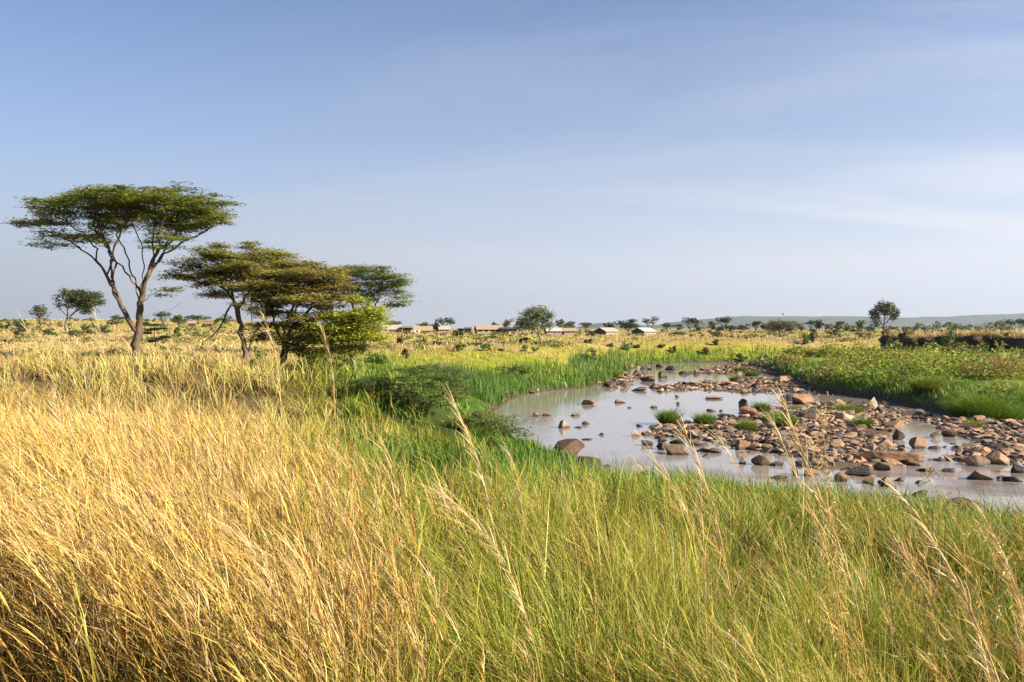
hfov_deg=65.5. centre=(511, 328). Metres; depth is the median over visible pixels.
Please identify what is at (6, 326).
bush
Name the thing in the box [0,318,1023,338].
plain grass
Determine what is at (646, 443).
rock
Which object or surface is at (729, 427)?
stone
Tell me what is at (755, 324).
savanna tree
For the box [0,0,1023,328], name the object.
sky
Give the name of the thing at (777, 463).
rock
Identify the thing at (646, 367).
rock
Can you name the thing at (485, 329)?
safari tent
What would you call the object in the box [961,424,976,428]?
rock
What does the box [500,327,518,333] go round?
open shelter
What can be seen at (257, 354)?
bush
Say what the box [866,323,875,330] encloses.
savanna tree
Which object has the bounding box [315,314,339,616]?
grass stalk
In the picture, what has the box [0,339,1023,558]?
meadow grass
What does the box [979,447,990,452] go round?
boulder
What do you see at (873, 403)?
rock
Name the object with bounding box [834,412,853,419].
boulder
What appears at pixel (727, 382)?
boulder
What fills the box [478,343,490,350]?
bush
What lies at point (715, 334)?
bush
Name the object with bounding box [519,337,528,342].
bush
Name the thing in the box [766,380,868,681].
grass stalk
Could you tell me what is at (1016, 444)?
stone
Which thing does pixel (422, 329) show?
safari tent
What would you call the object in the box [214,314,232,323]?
savanna tree
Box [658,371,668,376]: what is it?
rock
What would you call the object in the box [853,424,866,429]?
rock
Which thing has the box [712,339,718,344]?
bush
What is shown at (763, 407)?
grass tuft
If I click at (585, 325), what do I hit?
savanna tree
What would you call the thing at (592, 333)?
bush
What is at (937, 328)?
savanna tree
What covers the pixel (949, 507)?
grass stalk
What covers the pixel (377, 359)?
bush
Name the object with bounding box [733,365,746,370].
grass tuft
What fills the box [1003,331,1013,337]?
bush
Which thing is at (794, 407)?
grass hummock
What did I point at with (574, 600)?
meadow grass
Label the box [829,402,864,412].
grass hummock
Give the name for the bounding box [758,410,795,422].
grass tuft
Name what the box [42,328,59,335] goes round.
bush
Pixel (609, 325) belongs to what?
savanna tree
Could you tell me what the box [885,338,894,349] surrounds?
bush
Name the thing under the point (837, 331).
bush
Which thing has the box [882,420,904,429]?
boulder
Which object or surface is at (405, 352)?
bush
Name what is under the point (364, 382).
thorn bush
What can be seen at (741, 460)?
rock
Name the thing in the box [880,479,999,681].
grass stalk
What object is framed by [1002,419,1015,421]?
boulder
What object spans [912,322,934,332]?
savanna tree
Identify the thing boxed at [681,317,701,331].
savanna tree
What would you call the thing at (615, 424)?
water
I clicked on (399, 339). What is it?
bush
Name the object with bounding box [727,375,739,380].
grass tuft
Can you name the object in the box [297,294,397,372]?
fever tree
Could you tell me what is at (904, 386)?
shore grass
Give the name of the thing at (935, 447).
rock
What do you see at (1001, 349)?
bush
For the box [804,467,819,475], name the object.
boulder
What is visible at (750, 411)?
boulder
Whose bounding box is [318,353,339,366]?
bush
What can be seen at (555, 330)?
safari tent
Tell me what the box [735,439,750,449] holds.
boulder
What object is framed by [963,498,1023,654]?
grass stalk
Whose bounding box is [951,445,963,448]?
stone
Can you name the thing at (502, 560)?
grass stalk
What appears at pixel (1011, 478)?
boulder
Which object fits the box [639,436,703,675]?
grass stalk
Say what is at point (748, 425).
grass tuft
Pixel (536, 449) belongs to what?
shore grass
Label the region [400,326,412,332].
open shelter
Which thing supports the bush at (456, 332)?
on the ground at (294, 391)
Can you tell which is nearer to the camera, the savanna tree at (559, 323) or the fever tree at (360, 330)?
the fever tree at (360, 330)
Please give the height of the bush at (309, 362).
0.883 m
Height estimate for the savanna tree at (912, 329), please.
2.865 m
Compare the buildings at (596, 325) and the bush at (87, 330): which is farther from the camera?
the buildings at (596, 325)
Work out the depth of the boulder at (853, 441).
33.70 m
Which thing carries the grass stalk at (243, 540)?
on the ground at (294, 391)
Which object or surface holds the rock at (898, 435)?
on the water
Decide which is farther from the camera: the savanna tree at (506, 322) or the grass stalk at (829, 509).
the savanna tree at (506, 322)
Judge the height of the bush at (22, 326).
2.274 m
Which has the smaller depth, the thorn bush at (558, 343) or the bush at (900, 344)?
the thorn bush at (558, 343)
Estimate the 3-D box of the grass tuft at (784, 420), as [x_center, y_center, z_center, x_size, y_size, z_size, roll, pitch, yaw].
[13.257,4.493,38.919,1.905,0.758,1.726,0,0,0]
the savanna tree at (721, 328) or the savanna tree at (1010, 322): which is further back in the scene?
the savanna tree at (721, 328)
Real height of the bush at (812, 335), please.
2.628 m
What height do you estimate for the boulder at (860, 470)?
0.342 m
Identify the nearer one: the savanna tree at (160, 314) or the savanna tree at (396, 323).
the savanna tree at (160, 314)
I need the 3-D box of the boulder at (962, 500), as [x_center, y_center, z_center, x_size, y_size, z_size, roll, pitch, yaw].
[12.518,4.944,22.245,0.904,0.368,0.583,0,0,21]
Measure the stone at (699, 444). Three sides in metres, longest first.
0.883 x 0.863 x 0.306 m
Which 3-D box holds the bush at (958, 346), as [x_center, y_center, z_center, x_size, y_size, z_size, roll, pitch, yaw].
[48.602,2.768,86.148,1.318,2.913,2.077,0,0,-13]
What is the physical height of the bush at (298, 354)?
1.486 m
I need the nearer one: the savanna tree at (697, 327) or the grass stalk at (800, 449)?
the grass stalk at (800, 449)
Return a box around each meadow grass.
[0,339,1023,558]
[0,406,1023,681]
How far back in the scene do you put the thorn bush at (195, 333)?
121.93 m
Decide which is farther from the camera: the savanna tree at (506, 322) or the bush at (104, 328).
the savanna tree at (506, 322)
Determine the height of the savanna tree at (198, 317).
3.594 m
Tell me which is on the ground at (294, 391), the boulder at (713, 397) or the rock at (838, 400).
the rock at (838, 400)
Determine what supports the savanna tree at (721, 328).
on the ground at (294, 391)
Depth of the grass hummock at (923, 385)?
51.09 m
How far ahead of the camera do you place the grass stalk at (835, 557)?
4.00 m
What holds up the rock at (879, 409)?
on the ground at (294, 391)
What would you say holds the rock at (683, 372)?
in the water
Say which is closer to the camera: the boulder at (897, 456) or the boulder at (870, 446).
the boulder at (897, 456)
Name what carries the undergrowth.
on the ground at (294, 391)
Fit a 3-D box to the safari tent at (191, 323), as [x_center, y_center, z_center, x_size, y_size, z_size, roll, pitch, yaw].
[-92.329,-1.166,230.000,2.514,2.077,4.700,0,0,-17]
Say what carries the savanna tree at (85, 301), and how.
on the ground at (294, 391)
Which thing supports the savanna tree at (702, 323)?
on the ground at (294, 391)
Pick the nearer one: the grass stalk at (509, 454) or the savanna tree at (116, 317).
the grass stalk at (509, 454)
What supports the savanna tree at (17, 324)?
on the ground at (294, 391)
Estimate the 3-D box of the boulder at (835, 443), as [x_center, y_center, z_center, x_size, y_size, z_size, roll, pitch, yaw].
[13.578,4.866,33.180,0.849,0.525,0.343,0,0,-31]
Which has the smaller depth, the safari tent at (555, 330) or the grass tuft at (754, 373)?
the grass tuft at (754, 373)
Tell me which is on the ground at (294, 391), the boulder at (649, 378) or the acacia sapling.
the acacia sapling
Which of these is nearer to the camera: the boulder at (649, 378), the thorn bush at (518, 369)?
the thorn bush at (518, 369)
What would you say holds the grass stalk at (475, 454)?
on the ground at (294, 391)
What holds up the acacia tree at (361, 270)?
on the ground at (294, 391)
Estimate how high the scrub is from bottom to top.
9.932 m
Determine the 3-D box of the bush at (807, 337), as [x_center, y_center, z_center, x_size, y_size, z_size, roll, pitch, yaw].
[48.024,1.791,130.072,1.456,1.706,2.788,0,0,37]
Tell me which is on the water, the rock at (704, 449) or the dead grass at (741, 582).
the rock at (704, 449)
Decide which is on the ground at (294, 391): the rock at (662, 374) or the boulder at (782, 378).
the boulder at (782, 378)
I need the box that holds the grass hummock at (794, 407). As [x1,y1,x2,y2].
[781,405,812,409]
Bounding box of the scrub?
[0,317,1023,359]
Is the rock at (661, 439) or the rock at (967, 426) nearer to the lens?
the rock at (661, 439)
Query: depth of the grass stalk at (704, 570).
5.00 m
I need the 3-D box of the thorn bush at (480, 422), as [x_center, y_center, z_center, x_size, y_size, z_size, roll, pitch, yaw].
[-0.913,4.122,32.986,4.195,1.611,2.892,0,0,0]
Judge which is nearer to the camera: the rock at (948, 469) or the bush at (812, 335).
the rock at (948, 469)
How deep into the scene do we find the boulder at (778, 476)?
26.47 m
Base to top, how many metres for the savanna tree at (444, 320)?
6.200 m
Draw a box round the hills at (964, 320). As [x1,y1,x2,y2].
[649,313,1023,328]
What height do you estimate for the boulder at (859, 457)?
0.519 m
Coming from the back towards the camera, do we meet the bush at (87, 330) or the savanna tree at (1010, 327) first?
the savanna tree at (1010, 327)
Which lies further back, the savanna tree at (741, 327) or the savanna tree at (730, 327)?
the savanna tree at (741, 327)
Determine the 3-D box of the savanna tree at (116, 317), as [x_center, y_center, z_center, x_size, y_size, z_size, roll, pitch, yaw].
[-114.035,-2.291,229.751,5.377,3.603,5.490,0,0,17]
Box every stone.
[691,442,709,445]
[724,426,734,430]
[794,461,815,467]
[902,459,921,465]
[933,458,945,460]
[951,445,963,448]
[1011,443,1023,446]
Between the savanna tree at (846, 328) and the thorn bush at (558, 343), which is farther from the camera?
the savanna tree at (846, 328)
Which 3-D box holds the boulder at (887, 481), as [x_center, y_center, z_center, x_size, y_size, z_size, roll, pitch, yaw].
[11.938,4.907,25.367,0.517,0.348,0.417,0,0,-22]
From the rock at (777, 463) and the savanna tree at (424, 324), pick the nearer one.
the rock at (777, 463)
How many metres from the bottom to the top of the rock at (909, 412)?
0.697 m
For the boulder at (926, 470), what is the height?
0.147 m
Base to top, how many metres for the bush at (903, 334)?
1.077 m
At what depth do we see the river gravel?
37.85 m
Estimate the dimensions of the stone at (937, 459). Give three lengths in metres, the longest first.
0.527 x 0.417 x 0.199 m
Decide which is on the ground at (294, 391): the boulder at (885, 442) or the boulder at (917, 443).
the boulder at (885, 442)
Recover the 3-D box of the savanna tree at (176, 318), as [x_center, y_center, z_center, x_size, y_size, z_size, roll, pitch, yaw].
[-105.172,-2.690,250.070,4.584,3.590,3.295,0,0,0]
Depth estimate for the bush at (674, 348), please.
119.12 m
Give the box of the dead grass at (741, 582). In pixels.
[235,470,1023,681]
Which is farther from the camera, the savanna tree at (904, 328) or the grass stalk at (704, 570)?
the savanna tree at (904, 328)
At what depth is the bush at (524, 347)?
75.83 m
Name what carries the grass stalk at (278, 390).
on the ground at (294, 391)
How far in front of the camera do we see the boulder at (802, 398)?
52.74 m
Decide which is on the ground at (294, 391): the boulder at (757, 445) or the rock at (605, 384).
the rock at (605, 384)
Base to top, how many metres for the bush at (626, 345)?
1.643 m
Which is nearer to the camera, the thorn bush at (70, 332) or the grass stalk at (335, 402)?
the grass stalk at (335, 402)
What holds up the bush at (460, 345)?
on the ground at (294, 391)
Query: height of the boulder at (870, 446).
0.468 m
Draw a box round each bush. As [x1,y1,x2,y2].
[0,323,9,329]
[10,327,25,335]
[17,322,28,332]
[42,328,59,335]
[61,330,82,335]
[81,322,102,334]
[96,324,108,333]
[172,326,182,336]
[183,331,208,337]
[250,348,267,362]
[289,347,311,366]
[299,356,319,367]
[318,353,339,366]
[334,353,357,365]
[345,375,401,400]
[349,363,479,413]
[366,351,387,363]
[396,335,403,344]
[401,348,408,357]
[431,340,443,345]
[439,407,540,439]
[452,328,464,335]
[452,342,466,350]
[466,342,482,345]
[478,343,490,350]
[498,365,530,375]
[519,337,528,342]
[519,345,538,352]
[537,342,565,346]
[577,349,599,361]
[582,338,592,343]
[585,331,596,335]
[620,341,632,350]
[669,345,677,352]
[670,330,688,335]
[702,347,709,353]
[708,331,723,336]
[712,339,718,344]
[735,353,747,361]
[801,335,809,343]
[809,328,816,341]
[826,329,840,334]
[854,331,872,337]
[879,325,890,336]
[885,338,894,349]
[894,340,903,351]
[898,331,913,337]
[911,341,922,351]
[930,330,956,354]
[955,341,968,352]
[976,341,988,352]
[992,338,1005,353]
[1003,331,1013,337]
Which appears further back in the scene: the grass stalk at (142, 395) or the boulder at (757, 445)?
the boulder at (757, 445)
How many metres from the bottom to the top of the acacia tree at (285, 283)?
5.797 m
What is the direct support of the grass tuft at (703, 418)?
on the ground at (294, 391)
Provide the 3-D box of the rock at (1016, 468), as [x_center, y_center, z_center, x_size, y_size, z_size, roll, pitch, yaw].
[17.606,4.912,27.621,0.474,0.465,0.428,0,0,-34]
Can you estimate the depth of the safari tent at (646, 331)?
236.36 m
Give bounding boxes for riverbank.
[878,335,1023,354]
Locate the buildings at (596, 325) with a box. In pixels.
[575,322,663,328]
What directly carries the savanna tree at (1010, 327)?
on the ground at (294, 391)
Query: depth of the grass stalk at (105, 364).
6.00 m
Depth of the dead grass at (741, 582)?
8.39 m
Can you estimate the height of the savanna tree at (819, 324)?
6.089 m
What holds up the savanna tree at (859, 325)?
on the ground at (294, 391)
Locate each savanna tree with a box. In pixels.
[8,319,29,327]
[27,304,51,328]
[52,287,107,331]
[107,315,126,324]
[152,311,172,324]
[169,314,182,324]
[176,319,189,324]
[184,315,214,324]
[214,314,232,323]
[382,321,402,324]
[416,322,432,325]
[432,322,439,330]
[435,317,455,325]
[502,318,513,326]
[510,305,555,342]
[555,319,566,327]
[564,321,575,327]
[578,322,592,330]
[603,322,614,327]
[612,319,639,332]
[641,316,658,327]
[661,322,672,331]
[673,324,683,330]
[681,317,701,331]
[692,324,700,330]
[700,320,711,330]
[707,321,717,330]
[714,325,725,330]
[715,316,731,331]
[723,325,736,333]
[737,323,750,330]
[751,321,762,332]
[760,323,768,331]
[764,318,802,334]
[797,323,805,330]
[803,320,818,327]
[814,319,824,330]
[824,323,833,329]
[834,321,847,329]
[843,324,858,331]
[854,320,870,331]
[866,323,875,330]
[868,298,900,334]
[888,326,909,332]
[898,326,921,332]
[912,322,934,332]
[922,320,948,331]
[944,322,959,330]
[944,323,987,331]
[978,321,1017,332]
[998,319,1018,325]
[1014,318,1023,331]
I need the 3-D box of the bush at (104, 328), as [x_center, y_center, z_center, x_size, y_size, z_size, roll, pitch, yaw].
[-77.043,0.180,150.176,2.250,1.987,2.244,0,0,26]
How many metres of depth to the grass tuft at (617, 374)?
81.16 m
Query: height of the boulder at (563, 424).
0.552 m
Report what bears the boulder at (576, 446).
on the ground at (294, 391)
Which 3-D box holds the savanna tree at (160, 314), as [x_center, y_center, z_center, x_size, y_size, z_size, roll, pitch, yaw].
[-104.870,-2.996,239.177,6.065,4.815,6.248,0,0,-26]
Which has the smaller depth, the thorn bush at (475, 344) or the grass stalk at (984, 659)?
the grass stalk at (984, 659)
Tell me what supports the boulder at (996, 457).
on the ground at (294, 391)
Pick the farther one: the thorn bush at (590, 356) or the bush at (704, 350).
the bush at (704, 350)
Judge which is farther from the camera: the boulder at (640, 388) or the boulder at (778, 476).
the boulder at (640, 388)
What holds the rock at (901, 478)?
on the water
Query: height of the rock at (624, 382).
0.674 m
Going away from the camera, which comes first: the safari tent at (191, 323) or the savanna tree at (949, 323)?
the safari tent at (191, 323)
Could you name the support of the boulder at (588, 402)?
in the water
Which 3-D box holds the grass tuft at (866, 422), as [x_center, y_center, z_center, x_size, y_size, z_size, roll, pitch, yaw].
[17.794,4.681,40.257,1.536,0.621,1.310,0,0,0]
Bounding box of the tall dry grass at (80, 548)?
[0,384,1023,681]
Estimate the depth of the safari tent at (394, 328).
259.76 m
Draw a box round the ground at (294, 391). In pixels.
[0,319,1023,681]
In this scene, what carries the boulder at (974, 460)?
on the water
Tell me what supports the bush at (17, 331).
on the ground at (294, 391)
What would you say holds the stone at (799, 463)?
on the ground at (294, 391)
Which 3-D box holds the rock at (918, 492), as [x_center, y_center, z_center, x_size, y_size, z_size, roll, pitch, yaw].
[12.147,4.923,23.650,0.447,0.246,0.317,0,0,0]
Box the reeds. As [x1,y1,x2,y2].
[425,342,789,406]
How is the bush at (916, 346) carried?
on the ground at (294, 391)
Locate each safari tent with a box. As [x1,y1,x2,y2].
[187,321,197,326]
[201,322,214,326]
[383,325,401,331]
[403,326,437,333]
[438,326,449,332]
[474,325,501,333]
[543,328,562,334]
[562,328,578,334]
[594,328,619,334]
[630,328,657,334]
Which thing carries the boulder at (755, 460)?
on the water
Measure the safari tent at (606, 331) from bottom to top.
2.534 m
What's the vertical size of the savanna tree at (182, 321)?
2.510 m
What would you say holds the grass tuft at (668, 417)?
in the water
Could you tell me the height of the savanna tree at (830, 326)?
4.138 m
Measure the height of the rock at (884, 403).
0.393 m
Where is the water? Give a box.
[494,362,1023,521]
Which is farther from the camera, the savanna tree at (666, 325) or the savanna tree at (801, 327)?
the savanna tree at (801, 327)
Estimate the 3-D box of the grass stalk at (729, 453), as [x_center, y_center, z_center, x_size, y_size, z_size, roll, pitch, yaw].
[1.508,1.594,4.824,0.725,2.091,0.091,0,0,0]
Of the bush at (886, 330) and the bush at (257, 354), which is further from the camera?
the bush at (886, 330)
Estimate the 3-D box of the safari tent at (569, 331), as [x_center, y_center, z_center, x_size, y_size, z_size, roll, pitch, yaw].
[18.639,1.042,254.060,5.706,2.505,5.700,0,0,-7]
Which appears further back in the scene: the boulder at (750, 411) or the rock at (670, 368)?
the rock at (670, 368)
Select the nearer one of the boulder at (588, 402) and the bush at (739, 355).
the boulder at (588, 402)
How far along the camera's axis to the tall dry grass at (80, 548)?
4.49 m
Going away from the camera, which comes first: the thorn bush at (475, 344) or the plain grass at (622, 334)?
the thorn bush at (475, 344)
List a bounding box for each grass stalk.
[17,316,83,550]
[91,309,116,507]
[112,330,157,484]
[200,509,279,678]
[259,301,285,539]
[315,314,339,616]
[418,476,541,681]
[440,382,505,638]
[497,426,526,568]
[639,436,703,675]
[673,413,739,680]
[692,462,708,664]
[705,420,806,678]
[757,395,850,681]
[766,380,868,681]
[791,420,848,681]
[805,390,848,681]
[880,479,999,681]
[916,462,1023,650]
[918,465,1004,681]
[947,587,990,681]
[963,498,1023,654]
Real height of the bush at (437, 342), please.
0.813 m
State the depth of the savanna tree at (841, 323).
389.22 m
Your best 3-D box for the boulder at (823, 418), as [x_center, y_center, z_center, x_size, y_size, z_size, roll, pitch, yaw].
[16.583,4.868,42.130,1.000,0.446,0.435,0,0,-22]
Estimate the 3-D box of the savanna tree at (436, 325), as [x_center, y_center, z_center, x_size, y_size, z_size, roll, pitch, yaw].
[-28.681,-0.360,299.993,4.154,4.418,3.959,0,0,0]
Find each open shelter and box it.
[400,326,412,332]
[463,327,471,332]
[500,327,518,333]
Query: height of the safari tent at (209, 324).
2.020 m
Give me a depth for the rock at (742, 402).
48.71 m
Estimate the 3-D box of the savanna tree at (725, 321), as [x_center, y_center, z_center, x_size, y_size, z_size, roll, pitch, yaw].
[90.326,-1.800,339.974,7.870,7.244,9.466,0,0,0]
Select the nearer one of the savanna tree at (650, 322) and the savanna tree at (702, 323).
the savanna tree at (650, 322)
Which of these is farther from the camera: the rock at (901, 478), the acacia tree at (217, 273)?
the acacia tree at (217, 273)
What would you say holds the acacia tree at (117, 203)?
on the ground at (294, 391)
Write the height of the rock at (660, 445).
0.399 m
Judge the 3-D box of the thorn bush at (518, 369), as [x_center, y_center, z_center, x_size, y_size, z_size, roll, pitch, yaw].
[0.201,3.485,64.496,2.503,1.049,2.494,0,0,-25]
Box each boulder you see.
[554,438,584,455]
[558,420,569,427]
[578,456,603,469]
[581,400,595,404]
[631,387,646,390]
[639,376,654,380]
[664,445,688,454]
[670,439,685,443]
[705,396,722,398]
[724,381,738,383]
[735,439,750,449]
[739,406,757,415]
[751,455,771,465]
[753,443,761,448]
[770,474,787,478]
[773,376,793,381]
[780,394,792,400]
[792,394,812,403]
[797,409,819,418]
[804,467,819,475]
[819,416,833,420]
[830,439,844,448]
[833,471,848,481]
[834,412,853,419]
[843,439,859,443]
[844,466,874,474]
[851,452,866,461]
[860,451,919,461]
[862,476,874,483]
[863,442,875,450]
[876,438,894,446]
[877,477,896,486]
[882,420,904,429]
[908,437,926,448]
[917,467,935,471]
[930,431,942,438]
[947,497,978,509]
[961,455,989,465]
[966,470,993,479]
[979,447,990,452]
[985,450,1009,464]
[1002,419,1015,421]
[1002,476,1022,481]
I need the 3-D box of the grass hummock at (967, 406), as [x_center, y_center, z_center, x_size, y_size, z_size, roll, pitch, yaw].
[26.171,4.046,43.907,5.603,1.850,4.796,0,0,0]
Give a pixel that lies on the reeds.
(474, 381)
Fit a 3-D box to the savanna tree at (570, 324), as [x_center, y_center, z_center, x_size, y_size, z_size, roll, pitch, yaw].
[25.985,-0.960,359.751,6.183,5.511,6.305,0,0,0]
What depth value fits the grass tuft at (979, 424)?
38.75 m
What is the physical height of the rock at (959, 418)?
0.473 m
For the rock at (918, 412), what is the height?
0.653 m
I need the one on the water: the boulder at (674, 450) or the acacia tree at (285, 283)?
the boulder at (674, 450)
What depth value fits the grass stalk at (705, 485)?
4.60 m
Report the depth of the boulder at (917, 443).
33.15 m
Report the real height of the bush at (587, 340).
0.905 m
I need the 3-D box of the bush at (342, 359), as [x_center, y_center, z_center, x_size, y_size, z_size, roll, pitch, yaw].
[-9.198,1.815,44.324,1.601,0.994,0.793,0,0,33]
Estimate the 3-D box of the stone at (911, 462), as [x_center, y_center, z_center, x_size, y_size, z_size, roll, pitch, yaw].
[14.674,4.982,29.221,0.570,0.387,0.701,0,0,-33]
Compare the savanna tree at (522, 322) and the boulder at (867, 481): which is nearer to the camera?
the boulder at (867, 481)
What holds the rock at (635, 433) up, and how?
on the water
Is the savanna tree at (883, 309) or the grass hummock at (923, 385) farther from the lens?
the savanna tree at (883, 309)
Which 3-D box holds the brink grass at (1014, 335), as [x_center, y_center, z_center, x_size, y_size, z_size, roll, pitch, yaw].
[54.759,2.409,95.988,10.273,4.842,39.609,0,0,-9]
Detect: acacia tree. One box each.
[0,180,245,360]
[149,240,307,357]
[223,258,361,367]
[324,264,419,354]
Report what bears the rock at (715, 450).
on the water
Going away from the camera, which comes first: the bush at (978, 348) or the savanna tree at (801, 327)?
the bush at (978, 348)
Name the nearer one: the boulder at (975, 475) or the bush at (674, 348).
the boulder at (975, 475)
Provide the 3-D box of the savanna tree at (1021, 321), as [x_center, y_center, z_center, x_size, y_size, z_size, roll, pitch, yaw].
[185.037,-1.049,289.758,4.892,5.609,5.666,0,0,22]
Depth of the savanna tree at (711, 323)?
359.64 m
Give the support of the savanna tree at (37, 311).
on the ground at (294, 391)
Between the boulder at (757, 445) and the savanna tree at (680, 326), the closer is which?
the boulder at (757, 445)
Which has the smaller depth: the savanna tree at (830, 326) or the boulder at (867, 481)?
the boulder at (867, 481)
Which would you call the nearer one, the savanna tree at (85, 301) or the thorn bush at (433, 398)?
the thorn bush at (433, 398)
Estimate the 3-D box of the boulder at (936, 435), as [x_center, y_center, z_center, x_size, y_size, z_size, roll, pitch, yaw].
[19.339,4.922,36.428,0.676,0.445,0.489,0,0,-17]
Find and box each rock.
[603,382,615,386]
[620,380,630,385]
[632,430,639,436]
[640,365,649,369]
[641,440,652,445]
[656,442,667,449]
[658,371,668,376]
[658,438,666,441]
[665,366,675,369]
[679,371,689,374]
[696,447,709,451]
[709,447,721,452]
[738,398,748,407]
[739,456,745,463]
[772,461,783,465]
[835,399,846,404]
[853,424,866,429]
[868,397,877,407]
[873,462,890,470]
[875,406,887,412]
[881,401,888,405]
[892,430,904,439]
[894,476,904,480]
[900,409,913,417]
[911,490,927,497]
[914,409,927,415]
[928,445,940,448]
[942,430,956,436]
[942,468,955,471]
[954,416,965,420]
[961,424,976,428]
[971,415,984,419]
[1010,463,1023,472]
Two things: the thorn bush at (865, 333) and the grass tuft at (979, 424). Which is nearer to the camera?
the grass tuft at (979, 424)
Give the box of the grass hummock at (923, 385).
[903,373,954,392]
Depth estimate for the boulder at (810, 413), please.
43.74 m
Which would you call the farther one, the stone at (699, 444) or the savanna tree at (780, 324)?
the savanna tree at (780, 324)
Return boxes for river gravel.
[594,357,1023,471]
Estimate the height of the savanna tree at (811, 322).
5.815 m
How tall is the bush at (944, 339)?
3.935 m
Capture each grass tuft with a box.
[608,369,622,376]
[651,408,686,423]
[690,411,721,424]
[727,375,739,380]
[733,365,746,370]
[733,418,758,429]
[741,370,762,375]
[748,400,774,411]
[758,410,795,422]
[765,414,800,426]
[853,415,875,426]
[960,416,989,427]
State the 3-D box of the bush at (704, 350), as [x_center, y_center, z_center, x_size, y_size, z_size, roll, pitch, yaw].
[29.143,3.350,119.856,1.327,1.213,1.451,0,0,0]
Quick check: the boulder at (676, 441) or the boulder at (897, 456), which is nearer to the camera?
the boulder at (897, 456)
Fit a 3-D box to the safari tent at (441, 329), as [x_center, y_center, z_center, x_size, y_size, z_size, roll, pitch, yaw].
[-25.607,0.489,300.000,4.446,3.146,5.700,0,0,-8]
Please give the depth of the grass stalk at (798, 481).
4.10 m
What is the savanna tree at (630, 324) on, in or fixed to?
on the ground at (294, 391)
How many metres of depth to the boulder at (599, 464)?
28.12 m
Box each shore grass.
[456,399,1019,522]
[748,331,1023,409]
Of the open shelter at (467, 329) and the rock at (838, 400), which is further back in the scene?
the open shelter at (467, 329)
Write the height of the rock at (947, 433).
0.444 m
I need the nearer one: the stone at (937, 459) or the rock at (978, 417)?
the stone at (937, 459)
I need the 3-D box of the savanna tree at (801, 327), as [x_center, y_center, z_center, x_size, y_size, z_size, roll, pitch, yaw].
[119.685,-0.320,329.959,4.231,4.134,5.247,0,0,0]
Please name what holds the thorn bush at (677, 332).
on the ground at (294, 391)
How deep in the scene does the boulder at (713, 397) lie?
56.48 m
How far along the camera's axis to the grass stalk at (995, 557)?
4.00 m
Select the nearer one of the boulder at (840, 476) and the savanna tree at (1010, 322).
the boulder at (840, 476)
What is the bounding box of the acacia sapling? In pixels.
[143,323,172,348]
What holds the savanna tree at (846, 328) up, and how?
on the ground at (294, 391)
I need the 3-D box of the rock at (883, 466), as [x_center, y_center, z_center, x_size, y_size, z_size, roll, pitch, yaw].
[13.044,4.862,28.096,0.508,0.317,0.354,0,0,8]
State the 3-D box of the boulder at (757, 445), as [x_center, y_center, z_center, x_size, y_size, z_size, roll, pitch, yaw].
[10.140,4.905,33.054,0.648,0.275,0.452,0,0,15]
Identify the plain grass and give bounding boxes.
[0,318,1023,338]
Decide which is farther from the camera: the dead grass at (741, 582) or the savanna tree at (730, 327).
the savanna tree at (730, 327)
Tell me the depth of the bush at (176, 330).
133.25 m
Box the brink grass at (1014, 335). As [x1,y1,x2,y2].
[888,330,1023,350]
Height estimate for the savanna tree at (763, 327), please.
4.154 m
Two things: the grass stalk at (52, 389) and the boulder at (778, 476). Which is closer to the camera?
the grass stalk at (52, 389)
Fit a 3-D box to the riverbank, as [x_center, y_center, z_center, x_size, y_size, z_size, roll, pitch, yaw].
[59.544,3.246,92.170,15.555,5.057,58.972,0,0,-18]
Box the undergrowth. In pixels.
[756,337,1023,397]
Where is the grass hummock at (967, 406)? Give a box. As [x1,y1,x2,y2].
[936,386,1023,419]
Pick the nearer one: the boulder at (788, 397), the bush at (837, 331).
the boulder at (788, 397)

